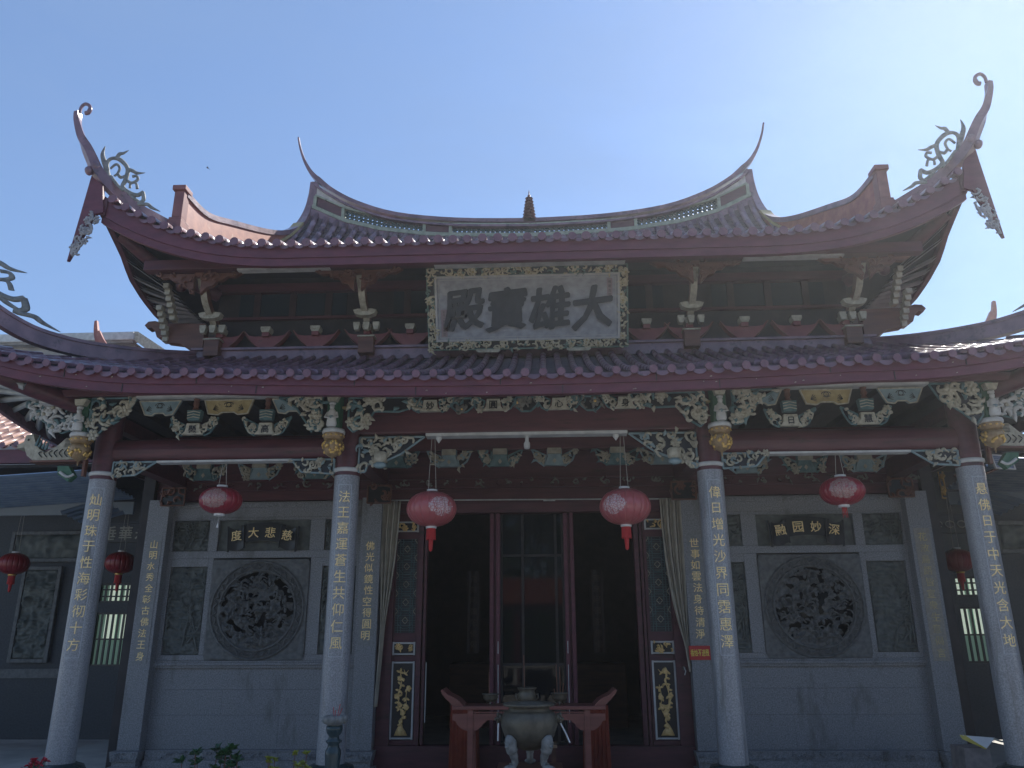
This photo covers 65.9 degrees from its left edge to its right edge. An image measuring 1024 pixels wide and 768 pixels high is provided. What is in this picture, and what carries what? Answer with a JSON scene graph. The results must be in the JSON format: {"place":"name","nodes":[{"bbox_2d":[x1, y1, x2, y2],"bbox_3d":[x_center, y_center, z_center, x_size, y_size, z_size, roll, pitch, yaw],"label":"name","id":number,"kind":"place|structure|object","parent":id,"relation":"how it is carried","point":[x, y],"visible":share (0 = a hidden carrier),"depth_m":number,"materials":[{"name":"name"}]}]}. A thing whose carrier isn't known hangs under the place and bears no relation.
{"place":"outdoors","nodes":[
{"label":"outdoors","id":0,"kind":"place"},
{"bbox_2d":[0,332,163,464],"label":"apartment block","id":1,"kind":"structure","parent":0,"point":[132,339],"depth_m":27.39,"materials":[{"name":"concrete"}]},
{"bbox_2d":[0,740,1003,765],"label":"courtyard ground","id":2,"kind":"structure","parent":0,"point":[12,751],"depth_m":16.22,"materials":[{"name":"stone"}]},
{"bbox_2d":[171,743,243,767],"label":"leafy shrub","id":3,"kind":"object","parent":2,"relation":"on","point":[222,753],"visible":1,"depth_m":7.35,"materials":[{"name":"green plant"}]},
{"bbox_2d":[264,750,311,767],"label":"leafy shrub","id":4,"kind":"object","parent":2,"relation":"on","point":[296,764],"visible":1,"depth_m":7.45,"materials":[{"name":"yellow plant"}]},
{"bbox_3d":[12.224,2.396,10.749,4.800,6.150,5.800,-1,-18,2],"label":"side gallery","id":5,"kind":"object","parent":2,"relation":"on","visible":0},
{"bbox_2d":[946,457,1023,515],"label":"awning","id":6,"kind":"object","parent":5,"relation":"attached to","point":[1006,489],"visible":0.53,"depth_m":14.18,"materials":[{"name":"blue metal"}]},
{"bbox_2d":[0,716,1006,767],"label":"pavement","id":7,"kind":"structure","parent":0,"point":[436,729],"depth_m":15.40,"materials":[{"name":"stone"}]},
{"bbox_2d":[21,757,50,767],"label":"flower plant","id":8,"kind":"object","parent":7,"relation":"on","point":[33,762],"visible":1,"depth_m":9.29,"materials":[{"name":"red plant"}]},
{"bbox_2d":[0,414,144,739],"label":"side hall","id":9,"kind":"structure","parent":7,"relation":"on","point":[34,604],"depth_m":16.64,"materials":[{"name":"stone"}]},
{"bbox_2d":[0,519,30,591],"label":"lantern","id":10,"kind":"object","parent":9,"relation":"hanging from","point":[13,564],"visible":1,"depth_m":15.56,"materials":[{"name":"fabric"}]},
{"bbox_2d":[0,470,135,522],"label":"awning","id":11,"kind":"object","parent":9,"relation":"attached to","point":[41,493],"visible":0.63,"depth_m":14.99,"materials":[{"name":"blue metal"}]},
{"bbox_2d":[89,612,126,666],"bbox_3d":[-8.453,5.377,16.645,0.736,1.080,0.120,-1,-18,2],"label":"window","id":12,"kind":"structure","parent":9,"relation":"in","point":[111,625],"depth_m":16.64,"materials":[{"name":"green glass"}]},
{"bbox_2d":[99,583,130,602],"bbox_3d":[-8.457,4.482,16.931,0.736,0.400,0.120,-1,-18,2],"label":"window","id":13,"kind":"structure","parent":9,"relation":"in","point":[109,595],"depth_m":16.92,"materials":[{"name":"white"}]},
{"bbox_2d":[104,515,133,590],"bbox_3d":[-7.749,3.226,15.722,0.568,1.750,0.570,-1,-18,2],"label":"lantern","id":14,"kind":"object","parent":9,"relation":"hanging from","point":[119,563],"visible":0.97,"depth_m":15.46,"materials":[{"name":"fabric"}]},
{"bbox_2d":[322,706,347,767],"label":"incense post","id":15,"kind":"object","parent":7,"relation":"on","point":[334,726],"visible":1,"depth_m":8.48,"materials":[{"name":"grey stone"}]},
{"bbox_2d":[448,705,479,767],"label":"skirted stand","id":16,"kind":"object","parent":7,"relation":"on","point":[458,748],"visible":0.57,"depth_m":11.85,"materials":[{"name":"brown wood"}]},
{"bbox_2d":[0,72,1023,767],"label":"temple hall","id":17,"kind":"structure","parent":7,"relation":"on","point":[752,384],"depth_m":12.67,"materials":[{"name":"stone"}]},
{"bbox_2d":[199,463,242,527],"bbox_3d":[-4.137,1.565,11.251,0.590,0.950,0.590,-1,-18,2],"label":"lantern","id":18,"kind":"object","parent":17,"relation":"hanging from","point":[220,500],"visible":1,"depth_m":11.03,"materials":[{"name":"red fabric"}]},
{"bbox_2d":[389,514,419,744],"bbox_3d":[-1.756,3.963,12.998,0.432,3.630,0.137,-1,-18,2],"label":"door leaf","id":19,"kind":"structure","parent":17,"relation":"in","point":[402,700],"depth_m":12.95,"materials":[{"name":"black wood"}]},
{"bbox_2d":[407,441,456,551],"bbox_3d":[-1.125,1.541,11.118,0.700,1.605,0.698,-1,-18,2],"label":"lantern","id":20,"kind":"object","parent":17,"relation":"hanging from","point":[431,510],"visible":1,"depth_m":10.83,"materials":[{"name":"red fabric"}]},
{"bbox_2d":[523,435,529,448],"bbox_3d":[0.213,0.832,11.229,0.100,0.190,0.100,-1,-18,2],"label":"light bulb","id":21,"kind":"object","parent":17,"relation":"hanging from","point":[526,443],"visible":1,"depth_m":11.20,"materials":[{"name":"white glass"}]},
{"bbox_2d":[425,263,629,354],"bbox_3d":[0.247,-1.274,13.234,3.436,1.410,0.705,-1,-18,2],"label":"name board","id":22,"kind":"object","parent":17,"relation":"attached to","point":[550,308],"visible":1,"depth_m":13.19,"materials":[{"name":"grey wood"}]},
{"bbox_2d":[392,498,670,500],"bbox_3d":[0.310,1.956,13.362,5.040,0.060,0.036,-1,-18,2],"label":"curtain rod","id":23,"kind":"object","parent":17,"relation":"attached to","point":[524,499],"visible":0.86,"depth_m":13.36,"materials":[{"name":"white paint"}]},
{"bbox_2d":[374,501,400,706],"bbox_3d":[-2.037,3.543,12.943,0.343,3.241,0.134,-2,-18,7],"label":"curtain","id":24,"kind":"object","parent":23,"relation":"hanging from","point":[390,521],"visible":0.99,"depth_m":13.13,"materials":[{"name":"beige fabric"}]},
{"bbox_2d":[659,498,690,671],"bbox_3d":[2.651,3.219,12.826,0.348,2.741,0.148,-1,-18,2],"label":"curtain","id":25,"kind":"object","parent":23,"relation":"hanging from","point":[671,521],"visible":1,"depth_m":12.94,"materials":[{"name":"beige fabric"}]},
{"bbox_2d":[599,435,650,549],"bbox_3d":[1.567,1.494,11.008,0.710,1.610,0.710,-1,-18,2],"label":"lantern","id":26,"kind":"object","parent":17,"relation":"hanging from","point":[626,508],"visible":1,"depth_m":10.71,"materials":[{"name":"red fabric"}]},
{"bbox_2d":[641,511,679,744],"bbox_3d":[2.402,3.887,12.828,0.412,3.630,0.137,-1,-18,2],"label":"door leaf","id":27,"kind":"structure","parent":17,"relation":"in","point":[662,669],"depth_m":12.77,"materials":[{"name":"black wood"}]},
{"bbox_2d":[689,646,710,659],"bbox_3d":[2.944,4.217,12.389,0.330,0.210,0.018,-1,-18,2],"label":"wall sign","id":28,"kind":"object","parent":17,"relation":"attached to","point":[699,652],"visible":1,"depth_m":12.38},
{"bbox_2d":[819,455,865,517],"bbox_3d":[4.544,1.376,10.907,0.600,0.936,0.599,-1,-18,2],"label":"lantern","id":29,"kind":"object","parent":17,"relation":"hanging from","point":[843,491],"visible":1,"depth_m":10.68,"materials":[{"name":"red fabric"}]},
{"bbox_2d":[441,687,616,767],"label":"altar table","id":30,"kind":"object","parent":7,"relation":"on","point":[586,721],"visible":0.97,"depth_m":10.45,"materials":[{"name":"red paint"}]},
{"bbox_2d":[482,693,498,704],"bbox_3d":[-0.291,4.147,10.774,0.235,0.418,0.235,-1,-18,2],"label":"incense bowl","id":31,"kind":"object","parent":30,"relation":"on","point":[490,697],"visible":1,"depth_m":10.66,"materials":[{"name":"metal"}]},
{"bbox_2d":[515,655,538,700],"bbox_3d":[0.203,4.037,10.786,0.268,0.635,0.268,12,-21,-33],"label":"incense pot","id":32,"kind":"object","parent":30,"relation":"on","point":[526,694],"visible":0.84,"depth_m":10.65,"materials":[{"name":"metal"}]},
{"bbox_2d":[551,666,567,704],"bbox_3d":[0.643,4.087,10.749,0.235,0.508,0.235,-1,-18,2],"label":"incense bowl","id":33,"kind":"object","parent":30,"relation":"on","point":[559,697],"visible":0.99,"depth_m":10.63,"materials":[{"name":"metal"}]},
{"bbox_2d":[497,762,562,767],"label":"stone plinth","id":34,"kind":"structure","parent":7,"relation":"on","point":[533,765],"depth_m":8.80,"materials":[{"name":"grey stone"}]},
{"bbox_2d":[494,701,570,767],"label":"incense burner","id":35,"kind":"object","parent":34,"relation":"on","point":[529,727],"visible":1,"depth_m":8.53,"materials":[{"name":"metal"}]},
{"bbox_2d":[583,704,611,767],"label":"skirted stand","id":36,"kind":"object","parent":7,"relation":"on","point":[600,748],"visible":0.56,"depth_m":11.76,"materials":[{"name":"brown wood"}]},
{"bbox_2d":[950,744,993,767],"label":"stone block","id":37,"kind":"structure","parent":7,"relation":"on","point":[969,756],"depth_m":10.81,"materials":[{"name":"grey stone"}]},
{"bbox_2d":[960,735,1002,748],"bbox_3d":[6.523,4.885,10.765,0.724,0.173,0.171,-9,-20,26],"label":"folded cloth","id":38,"kind":"object","parent":37,"relation":"on","point":[983,742],"visible":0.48,"depth_m":10.81,"materials":[{"name":"white fabric"}]},
{"bbox_2d":[930,451,1023,739],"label":"side hall","id":39,"kind":"structure","parent":7,"relation":"on","point":[1009,524],"depth_m":16.02,"materials":[{"name":"stone"}]},
{"bbox_2d":[937,472,958,498],"bbox_3d":[10.000,2.019,16.070,2.594,0.677,0.137,-1,-18,2],"label":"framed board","id":40,"kind":"object","parent":39,"relation":"attached to","point":[946,479],"visible":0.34,"depth_m":16.12,"materials":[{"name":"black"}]},
{"bbox_2d":[945,498,972,589],"bbox_3d":[8.436,3.026,15.032,0.568,1.750,0.570,-1,-18,2],"label":"lantern","id":41,"kind":"object","parent":39,"relation":"hanging from","point":[958,560],"visible":0.82,"depth_m":14.77,"materials":[{"name":"fabric"}]},
{"bbox_2d":[955,576,976,596],"bbox_3d":[9.425,4.156,16.202,0.736,0.400,0.120,-1,-18,2],"label":"window","id":42,"kind":"structure","parent":39,"relation":"in","point":[970,586],"depth_m":16.19,"materials":[{"name":"white glass"}]},
{"bbox_2d":[960,607,988,662],"bbox_3d":[9.430,5.051,15.916,0.736,1.080,0.120,-1,-18,2],"label":"window","id":43,"kind":"structure","parent":39,"relation":"in","point":[971,616],"depth_m":15.92,"materials":[{"name":"green"}]},
{"bbox_2d":[0,0,1023,433],"label":"sky","id":44,"kind":"structure","parent":0,"point":[441,108],"materials":[{"name":"blue"}]},
{"bbox_2d":[517,742,556,761],"bbox_3d":[0.325,5.452,11.432,0.660,0.460,0.400,-1,-18,2],"label":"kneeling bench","id":45,"kind":"object","parent":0,"point":[554,752],"visible":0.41,"depth_m":11.29,"materials":[{"name":"red wood"}]},
{"bbox_2d":[94,301,996,450],"bbox_3d":[0.921,4.476,27.212,30.000,12.310,7.400,-1,-18,2],"label":"roof ornament","id":46,"kind":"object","parent":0,"point":[99,337],"depth_m":26.08,"materials":[{"name":"wood"}]}
]}

